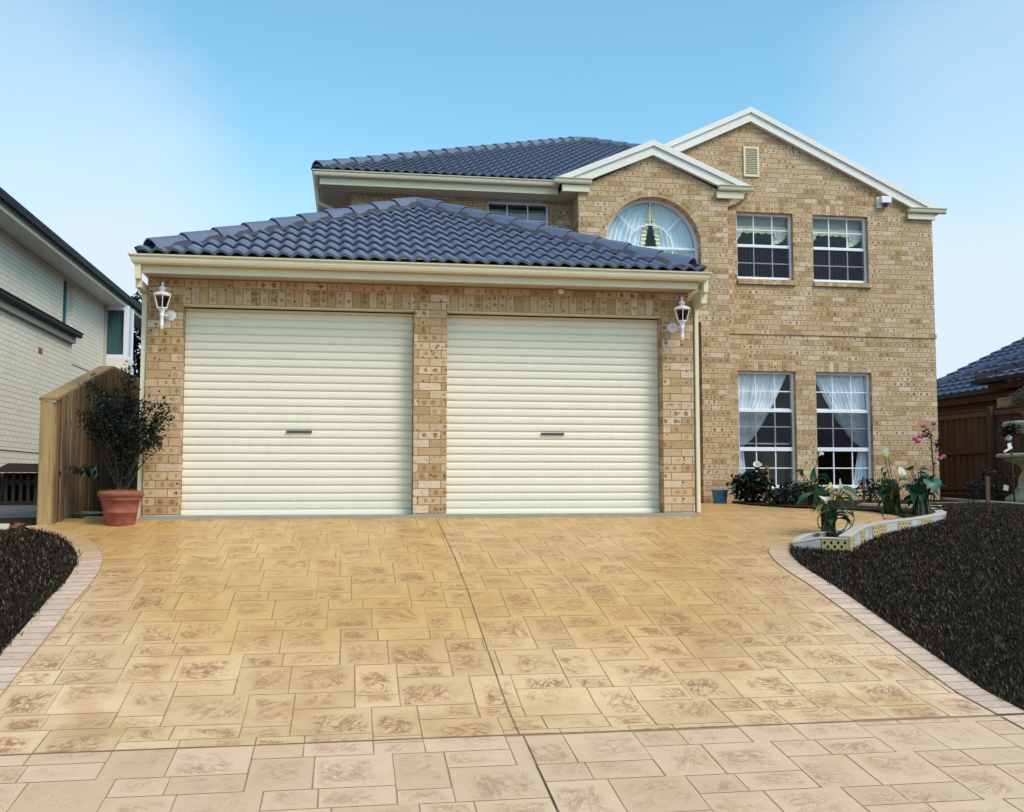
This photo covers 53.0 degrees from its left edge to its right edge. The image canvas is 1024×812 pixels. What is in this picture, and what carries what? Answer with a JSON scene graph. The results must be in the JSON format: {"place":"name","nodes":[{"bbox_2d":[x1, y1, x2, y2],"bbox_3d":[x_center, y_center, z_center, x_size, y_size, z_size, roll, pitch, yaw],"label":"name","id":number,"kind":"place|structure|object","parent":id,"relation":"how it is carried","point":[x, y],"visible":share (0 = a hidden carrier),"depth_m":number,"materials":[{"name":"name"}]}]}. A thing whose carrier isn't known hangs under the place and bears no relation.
{"place":"outdoors","nodes":[
{"label":"outdoors","id":0,"kind":"place"},
{"bbox_2d":[11,523,23,527],"bbox_3d":[-4.995,1.129,9.656,0.700,0.052,0.267,1,-4,-9],"label":"brick rubble","id":1,"kind":"object","parent":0,"point":[17,525],"visible":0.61,"depth_m":9.71,"materials":[{"name":"red brick"}]},
{"bbox_2d":[0,517,52,529],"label":"verge soil","id":2,"kind":"structure","parent":0,"point":[29,521],"depth_m":10.00,"materials":[{"name":"brown soil"}]},
{"bbox_2d":[0,505,68,517],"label":"side yard","id":3,"kind":"structure","parent":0,"point":[15,511],"depth_m":12.20,"materials":[{"name":"grey concrete"}]},
{"bbox_2d":[0,463,69,504],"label":"side gate","id":4,"kind":"structure","parent":3,"relation":"on","point":[20,488],"depth_m":15.30,"materials":[{"name":"black metal"}]},
{"bbox_2d":[68,511,102,514],"bbox_3d":[-4.449,1.121,10.704,0.464,0.041,0.344,1,-4,-9],"label":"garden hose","id":5,"kind":"object","parent":3,"relation":"on","point":[91,513],"visible":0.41,"depth_m":10.60,"materials":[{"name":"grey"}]},
{"bbox_2d":[0,527,81,655],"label":"lawn ground","id":6,"kind":"structure","parent":0,"point":[2,616],"depth_m":7.69,"materials":[{"name":"black plant"}]},
{"bbox_2d":[0,524,9,529],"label":"lawn edging","id":7,"kind":"object","parent":6,"relation":"on","point":[4,526],"visible":0.78,"depth_m":9.45,"materials":[{"name":"white concrete"}]},
{"bbox_2d":[0,525,102,696],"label":"driveway border","id":8,"kind":"object","parent":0,"point":[37,630],"visible":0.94,"depth_m":7.11,"materials":[{"name":"grey concrete"}]},
{"bbox_2d":[18,503,947,633],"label":"ground","id":9,"kind":"structure","parent":0,"point":[751,504],"depth_m":14.02,"materials":[{"name":"soil"}]},
{"bbox_2d":[0,187,141,500],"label":"neighbouring house","id":10,"kind":"structure","parent":9,"relation":"on","point":[68,313],"depth_m":17.92,"materials":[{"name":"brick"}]},
{"bbox_2d":[62,281,68,324],"bbox_3d":[-8.993,-2.004,20.542,0.050,1.060,0.680,1,-4,-9],"label":"window","id":11,"kind":"structure","parent":10,"relation":"in","point":[66,284],"depth_m":20.78,"materials":[{"name":"teal glass"}]},
{"bbox_2d":[106,305,133,360],"bbox_3d":[-9.193,-1.696,23.986,0.540,1.224,0.590,1,-4,-9],"label":"corner window","id":12,"kind":"structure","parent":10,"relation":"in","point":[117,342],"depth_m":23.79,"materials":[{"name":"white glass"}]},
{"bbox_2d":[36,366,139,524],"bbox_3d":[-4.993,0.528,13.172,0.176,1.880,6.713,1,-4,-9],"label":"paling fence","id":13,"kind":"object","parent":9,"relation":"on","point":[78,495],"visible":0.35,"depth_m":10.47,"materials":[{"name":"brown wood"}]},
{"bbox_2d":[131,291,141,378],"bbox_3d":[-11.041,-0.390,30.460,3.242,6.087,3.434,-3,-5,39],"label":"garden tree","id":14,"kind":"object","parent":9,"relation":"on","point":[136,339],"visible":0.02,"depth_m":30.03,"materials":[{"name":"green plant"}]},
{"bbox_2d":[127,107,946,519],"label":"house","id":15,"kind":"structure","parent":9,"relation":"on","point":[409,335],"depth_m":11.27,"materials":[{"name":"brick"}]},
{"bbox_2d":[153,282,175,329],"bbox_3d":[-3.512,-1.006,10.343,0.209,0.485,0.268,1,-4,-9],"label":"wall lantern","id":16,"kind":"object","parent":15,"relation":"attached to","point":[162,297],"depth_m":10.28,"materials":[{"name":"white metal"}]},
{"bbox_2d":[181,308,412,514],"bbox_3d":[-2.230,0.071,10.789,2.362,2.174,0.090,1,-4,-9],"label":"garage door","id":17,"kind":"structure","parent":15,"relation":"in","point":[285,412],"depth_m":10.77,"materials":[{"name":"beige metal"}]},
{"bbox_2d":[487,201,547,225],"bbox_3d":[0.077,-2.847,17.038,1.030,1.030,0.213,1,-4,-9],"label":"window","id":18,"kind":"structure","parent":15,"relation":"in","point":[533,217],"depth_m":17.06,"materials":[{"name":"white glass"}]},
{"bbox_2d":[446,315,659,513],"bbox_3d":[0.454,0.101,11.214,2.373,2.174,0.090,1,-4,-9],"label":"garage door","id":19,"kind":"structure","parent":15,"relation":"in","point":[545,414],"depth_m":11.20,"materials":[{"name":"beige metal"}]},
{"bbox_2d":[606,199,697,263],"bbox_3d":[2.273,-2.624,16.806,1.660,1.510,0.124,1,-4,-9],"label":"arched window","id":20,"kind":"structure","parent":15,"relation":"in","point":[674,234],"depth_m":16.85,"materials":[{"name":"white glass"}]},
{"bbox_2d":[667,297,689,340],"bbox_3d":[1.836,-0.946,11.190,0.209,0.485,0.268,1,-4,-9],"label":"wall lantern","id":21,"kind":"object","parent":15,"relation":"attached to","point":[681,310],"depth_m":11.13,"materials":[{"name":"white metal"}]},
{"bbox_2d":[736,213,796,285],"bbox_3d":[4.351,-2.657,17.883,1.230,1.370,0.411,1,-4,-9],"label":"window","id":22,"kind":"structure","parent":15,"relation":"in","point":[751,264],"depth_m":17.98,"materials":[{"name":"white glass"}]},
{"bbox_2d":[738,371,795,487],"bbox_3d":[4.315,0.465,17.654,1.088,2.110,0.169,1,-4,-9],"label":"window","id":23,"kind":"structure","parent":15,"relation":"in","point":[758,391],"depth_m":17.67,"materials":[{"name":"white glass"}]},
{"bbox_2d":[812,216,871,287],"bbox_3d":[5.727,-2.641,18.101,1.232,1.370,0.411,1,-4,-9],"label":"window","id":24,"kind":"structure","parent":15,"relation":"in","point":[846,267],"depth_m":18.21,"materials":[{"name":"white glass"}]},
{"bbox_2d":[816,372,871,487],"bbox_3d":[5.752,0.481,17.881,1.083,2.110,0.169,1,-4,-9],"label":"window","id":25,"kind":"structure","parent":15,"relation":"in","point":[847,395],"depth_m":17.94,"materials":[{"name":"white glass"}]},
{"bbox_2d":[876,196,891,207],"bbox_3d":[6.551,-3.594,18.072,0.225,0.205,0.129,1,-4,-9],"label":"alarm siren","id":26,"kind":"object","parent":15,"relation":"attached to","point":[886,201],"visible":1,"depth_m":18.03,"materials":[{"name":"white plastic"}]},
{"bbox_2d":[791,507,946,551],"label":"planter wall","id":27,"kind":"structure","parent":9,"relation":"on","point":[852,537],"depth_m":9.86,"materials":[{"name":"white concrete"}]},
{"bbox_2d":[938,405,1023,499],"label":"paling fence","id":28,"kind":"object","parent":9,"relation":"on","point":[973,442],"visible":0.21,"depth_m":18.92,"materials":[{"name":"brown wood"}]},
{"bbox_2d":[941,498,1023,504],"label":"garden kerb","id":29,"kind":"structure","parent":9,"relation":"on","point":[963,500],"depth_m":16.05,"materials":[{"name":"concrete"}]},
{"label":"driveway border bed","id":30,"kind":"structure","parent":9,"relation":"on","visible":0},
{"bbox_2d":[1003,715,1023,727],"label":"driveway border","id":31,"kind":"object","parent":30,"relation":"on","point":[1019,719],"visible":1,"depth_m":5.75,"materials":[{"name":"beige concrete"}]},
{"bbox_2d":[0,502,1023,811],"bbox_3d":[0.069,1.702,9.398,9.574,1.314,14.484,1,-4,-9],"label":"driveway","id":32,"kind":"structure","parent":0,"point":[346,770],"depth_m":6.15,"materials":[{"name":"concrete"}]},
{"bbox_2d":[97,487,143,525],"bbox_3d":[-3.809,0.973,9.980,0.439,0.386,0.442,1,-4,-9],"label":"plant pot","id":33,"kind":"object","parent":32,"relation":"on","point":[120,507],"visible":0.99,"depth_m":9.84,"materials":[{"name":"ceramic"}]},
{"bbox_2d":[59,360,174,489],"bbox_3d":[-3.854,0.216,10.035,1.002,1.312,0.757,3,-5,-33],"label":"potted shrub","id":34,"kind":"object","parent":33,"relation":"in","point":[121,432],"visible":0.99,"depth_m":9.97,"materials":[{"name":"green plant"}]},
{"bbox_2d":[17,518,1018,811],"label":"control joint","id":35,"kind":"object","parent":32,"relation":"on","point":[509,712],"visible":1,"depth_m":5.48,"materials":[{"name":"grey concrete"}]},
{"bbox_2d":[711,489,728,502],"bbox_3d":[3.279,1.423,16.177,0.274,0.214,0.274,1,-4,-9],"label":"bucket","id":36,"kind":"object","parent":32,"relation":"on","point":[719,495],"visible":0.98,"depth_m":16.08,"materials":[{"name":"blue plastic"}]},
{"bbox_2d":[0,0,1023,378],"label":"sky","id":37,"kind":"structure","parent":0,"point":[124,123],"materials":[{"name":"blue"}]},
{"bbox_2d":[732,500,949,505],"bbox_3d":[5.544,1.493,15.873,4.560,0.001,3.440,1,-4,-9],"label":"garden bed","id":38,"kind":"object","parent":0,"point":[847,502],"visible":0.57,"depth_m":15.89,"materials":[{"name":"soil"}]},
{"bbox_2d":[726,461,775,504],"bbox_3d":[3.733,1.206,15.884,0.834,0.708,0.658,1,-4,-9],"label":"dark bush","id":39,"kind":"object","parent":38,"relation":"on","point":[752,485],"visible":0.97,"depth_m":15.73,"materials":[{"name":"green plant"}]},
{"bbox_2d":[765,466,768,502],"bbox_3d":[3.929,1.212,15.783,0.050,0.590,0.030,1,-4,-9],"label":"garden stake","id":40,"kind":"object","parent":38,"relation":"on","point":[767,468],"visible":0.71,"depth_m":15.78,"materials":[{"name":"brown wood"}]},
{"bbox_2d":[762,487,794,506],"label":"dark bush","id":41,"kind":"object","parent":38,"relation":"on","point":[783,495],"visible":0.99,"depth_m":14.40,"materials":[{"name":"green plant"}]},
{"bbox_2d":[774,479,812,503],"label":"dark bush","id":42,"kind":"object","parent":38,"relation":"on","point":[797,491],"visible":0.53,"depth_m":14.84,"materials":[{"name":"green plant"}]},
{"bbox_2d":[780,482,836,501],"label":"dark bush","id":43,"kind":"object","parent":38,"relation":"on","point":[827,491],"visible":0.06,"depth_m":16.29,"materials":[{"name":"green plant"}]},
{"bbox_2d":[789,448,830,504],"bbox_3d":[4.124,0.984,14.159,0.606,0.796,0.328,3,-5,-34],"label":"arum lily","id":44,"kind":"object","parent":38,"relation":"on","point":[811,488],"visible":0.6,"depth_m":14.17,"materials":[{"name":"green plant"}]},
{"bbox_2d":[862,476,865,502],"bbox_3d":[5.237,1.259,15.273,0.035,0.420,0.021,1,-4,-9],"label":"garden stake","id":45,"kind":"object","parent":38,"relation":"on","point":[863,486],"visible":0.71,"depth_m":15.27,"materials":[{"name":"brown wood"}]},
{"bbox_2d":[854,478,885,502],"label":"dark bush","id":46,"kind":"object","parent":38,"relation":"on","point":[872,489],"visible":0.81,"depth_m":15.28,"materials":[{"name":"green plant"}]},
{"bbox_2d":[912,421,946,500],"bbox_3d":[6.869,0.922,16.916,0.586,1.349,0.196,1,-4,-9],"label":"standard rose","id":47,"kind":"object","parent":38,"relation":"on","point":[937,445],"visible":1,"depth_m":16.95,"materials":[{"name":"pink plant"}]},
{"bbox_2d":[820,522,869,549],"bbox_3d":[3.331,1.270,10.092,0.474,0.194,1.780,-3,-5,38],"label":"garden bed","id":48,"kind":"object","parent":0,"point":[837,534],"visible":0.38,"depth_m":10.04,"materials":[{"name":"grey concrete"}]},
{"bbox_2d":[796,478,858,535],"bbox_3d":[3.065,0.993,10.078,0.721,0.560,0.470,1,-4,-9],"label":"arum lily","id":49,"kind":"object","parent":48,"relation":"on","point":[828,516],"visible":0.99,"depth_m":10.01,"materials":[{"name":"green plant"}]},
{"bbox_2d":[792,505,939,517],"bbox_3d":[4.602,1.304,12.643,1.358,0.092,3.003,1,-4,-18],"label":"garden bed","id":50,"kind":"object","parent":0,"point":[901,513],"visible":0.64,"depth_m":12.43,"materials":[{"name":"soil"}]},
{"bbox_2d":[876,447,910,510],"bbox_3d":[4.409,0.854,11.789,0.460,0.751,0.490,-1,-4,18],"label":"arum lily","id":51,"kind":"object","parent":50,"relation":"on","point":[891,488],"visible":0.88,"depth_m":11.75,"materials":[{"name":"green plant"}]},
{"bbox_2d":[900,464,946,514],"bbox_3d":[4.612,0.942,11.490,0.483,0.574,0.596,-3,-5,37],"label":"arum lily","id":52,"kind":"object","parent":50,"relation":"on","point":[918,497],"visible":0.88,"depth_m":11.45,"materials":[{"name":"green plant"}]},
{"bbox_2d":[768,514,1023,713],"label":"driveway border","id":53,"kind":"object","parent":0,"point":[888,632],"visible":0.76,"depth_m":7.20,"materials":[{"name":"grey concrete"}]},
{"bbox_2d":[786,502,1023,708],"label":"lawn ground","id":54,"kind":"structure","parent":0,"point":[996,692],"depth_m":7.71,"materials":[{"name":"black plant"}]},
{"bbox_2d":[985,476,989,502],"bbox_3d":[6.823,1.219,14.722,0.055,0.420,0.033,1,-4,-9],"label":"garden stake","id":55,"kind":"object","parent":54,"relation":"on","point":[987,489],"visible":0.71,"depth_m":14.71,"materials":[{"name":"brown wood"}]},
{"bbox_2d":[912,502,967,503],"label":"garden path","id":56,"kind":"structure","parent":0,"point":[945,502],"depth_m":16.25,"materials":[{"name":"concrete"}]},
{"bbox_2d":[859,503,941,506],"bbox_3d":[5.165,1.336,13.707,0.070,0.050,1.498,2,-4,-20],"label":"bed edging","id":57,"kind":"object","parent":56,"relation":"on","point":[876,504],"visible":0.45,"depth_m":14.07,"materials":[{"name":"grey concrete"}]},
{"bbox_2d":[973,468,1015,501],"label":"arched rose","id":58,"kind":"object","parent":56,"relation":"on","point":[994,473],"visible":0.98,"depth_m":14.88,"materials":[{"name":"green plant"}]},
{"bbox_2d":[937,337,1023,494],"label":"neighbouring house","id":59,"kind":"structure","parent":0,"point":[994,379],"depth_m":23.13,"materials":[{"name":"tile"}]},
{"bbox_2d":[940,498,1023,502],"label":"garden bed","id":60,"kind":"object","parent":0,"point":[1001,500],"visible":0.02,"depth_m":17.23,"materials":[{"name":"soil"}]},
{"bbox_2d":[961,480,998,501],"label":"rose bush","id":61,"kind":"object","parent":60,"relation":"on","point":[971,486],"visible":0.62,"depth_m":15.90,"materials":[{"name":"green plant"}]},
{"bbox_2d":[997,421,1021,501],"bbox_3d":[7.023,0.815,14.421,0.337,1.202,0.265,1,-4,-9],"label":"standard rose","id":62,"kind":"object","parent":60,"relation":"on","point":[1009,431],"visible":1,"depth_m":14.41,"materials":[{"name":"green plant"}]},
{"bbox_2d":[996,420,1023,501],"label":"fountain","id":63,"kind":"object","parent":60,"relation":"on","point":[1018,459],"visible":0.8,"depth_m":15.95,"materials":[{"name":"stone"}]},
{"bbox_3d":[8.098,0.174,15.949,0.340,0.160,0.340,1,-4,-9],"label":"flower pot","id":64,"kind":"object","parent":63,"relation":"on","visible":0},
{"bbox_2d":[1002,386,1023,407],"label":"fern","id":65,"kind":"object","parent":64,"relation":"in","point":[1016,396],"visible":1,"depth_m":15.96,"materials":[{"name":"green plant"}]}
]}

